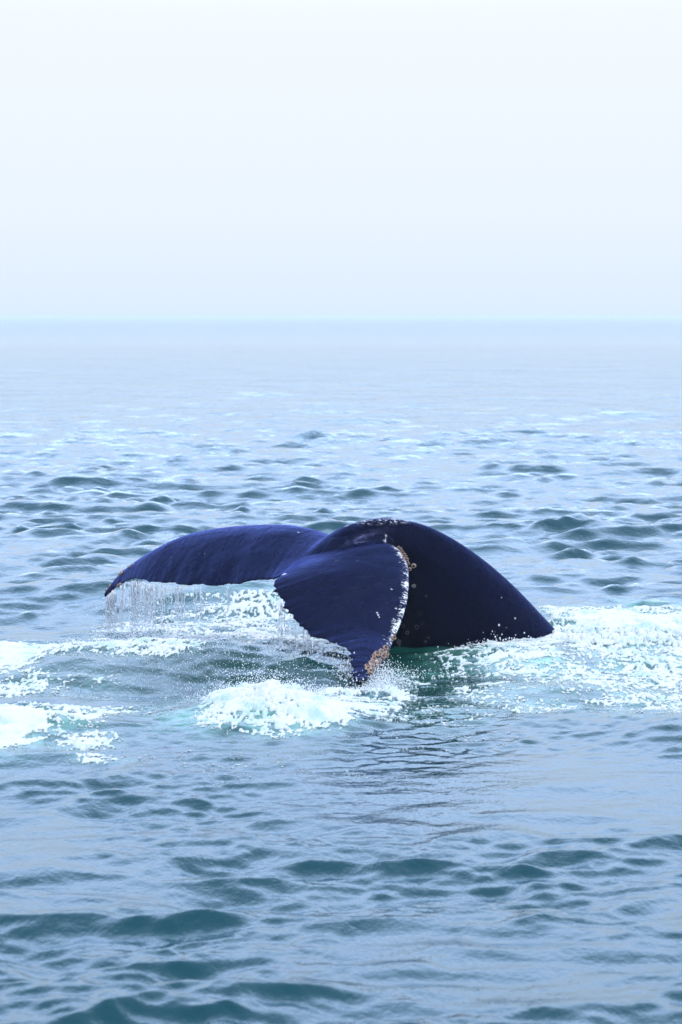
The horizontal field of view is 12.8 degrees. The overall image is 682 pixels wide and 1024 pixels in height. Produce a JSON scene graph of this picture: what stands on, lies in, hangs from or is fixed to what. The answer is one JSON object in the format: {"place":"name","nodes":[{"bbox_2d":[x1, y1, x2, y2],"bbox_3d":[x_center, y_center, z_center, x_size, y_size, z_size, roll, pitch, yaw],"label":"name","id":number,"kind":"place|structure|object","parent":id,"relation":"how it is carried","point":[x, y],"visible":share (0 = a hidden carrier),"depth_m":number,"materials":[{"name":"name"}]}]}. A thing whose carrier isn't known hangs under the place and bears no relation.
{"place":"outdoors","nodes":[
{"label":"outdoors","id":0,"kind":"place"},
{"bbox_2d":[0,318,681,1023],"bbox_3d":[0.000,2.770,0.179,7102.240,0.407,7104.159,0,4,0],"label":"water","id":1,"kind":"structure","parent":0,"point":[502,872],"depth_m":20.85,"materials":[{"name":"blue liquid"}]},
{"bbox_2d":[0,698,182,763],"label":"foam patch","id":2,"kind":"object","parent":1,"relation":"on","point":[17,723],"visible":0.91,"depth_m":20.18,"materials":[{"name":"white liquid"}]},
{"bbox_2d":[0,589,344,698],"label":"foam patch","id":3,"kind":"object","parent":1,"relation":"on","point":[12,657],"visible":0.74,"depth_m":25.95,"materials":[{"name":"white liquid"}]},
{"bbox_2d":[13,628,420,700],"bbox_3d":[-1.177,1.145,23.985,3.961,0.332,4.514,0,4,0],"label":"spray","id":4,"kind":"object","parent":1,"relation":"on","point":[187,653],"visible":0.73,"depth_m":24.03,"materials":[{"name":"white liquid"}]},
{"bbox_2d":[191,679,359,738],"bbox_3d":[-0.471,1.332,21.178,1.231,0.322,2.460,0,4,0],"label":"foam mound","id":5,"kind":"object","parent":1,"relation":"on","point":[317,708],"visible":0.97,"depth_m":20.71,"materials":[{"name":"white liquid"}]},
{"bbox_2d":[138,649,425,729],"bbox_3d":[-0.455,1.181,21.554,1.950,0.516,2.622,-1,4,-13],"label":"spray","id":6,"kind":"object","parent":1,"relation":"on","point":[302,686],"visible":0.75,"depth_m":21.43,"materials":[{"name":"white liquid"}]},
{"bbox_2d":[139,731,518,782],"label":"foam flecks","id":7,"kind":"object","parent":1,"relation":"on","point":[304,764],"visible":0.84,"depth_m":19.10,"materials":[{"name":"white liquid"}]},
{"bbox_2d":[104,518,554,684],"bbox_3d":[0.691,1.029,25.854,3.965,1.993,4.062,-2,4,-33],"label":"humpback whale","id":8,"kind":"object","parent":1,"relation":"on","point":[371,591],"visible":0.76,"depth_m":25.45},
{"bbox_2d":[85,580,244,639],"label":"falling water","id":9,"kind":"structure","parent":8,"relation":"attached to","point":[111,599],"depth_m":25.96,"materials":[{"name":"white liquid"}]},
{"bbox_2d":[258,596,375,684],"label":"falling water","id":10,"kind":"structure","parent":8,"relation":"attached to","point":[308,644],"depth_m":24.02,"materials":[{"name":"white liquid"}]},
{"bbox_2d":[306,657,426,699],"bbox_3d":[0.161,1.242,22.861,1.180,0.300,1.994,3,5,37],"label":"spray","id":11,"kind":"object","parent":1,"relation":"on","point":[381,684],"visible":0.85,"depth_m":23.05,"materials":[{"name":"white liquid"}]},
{"bbox_2d":[314,685,425,722],"bbox_3d":[0.207,1.391,21.962,0.901,0.216,2.563,0,4,0],"label":"splash","id":12,"kind":"object","parent":1,"relation":"on","point":[398,694],"visible":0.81,"depth_m":22.00,"materials":[{"name":"liquid"}]},
{"bbox_2d":[372,637,590,727],"bbox_3d":[1.090,1.266,23.311,1.774,0.240,5.620,0,4,0],"label":"foam patch","id":13,"kind":"object","parent":1,"relation":"on","point":[535,651],"visible":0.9,"depth_m":23.64,"materials":[{"name":"white liquid"}]},
{"bbox_2d":[437,597,531,646],"bbox_3d":[1.269,0.933,25.245,0.929,0.429,0.549,1,4,13],"label":"spray","id":14,"kind":"object","parent":1,"relation":"on","point":[499,638],"visible":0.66,"depth_m":25.26,"materials":[{"name":"white liquid"}]},
{"bbox_2d":[537,604,681,716],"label":"foam patch","id":15,"kind":"object","parent":1,"relation":"on","point":[637,626],"visible":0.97,"depth_m":25.22,"materials":[{"name":"white liquid"}]}
]}

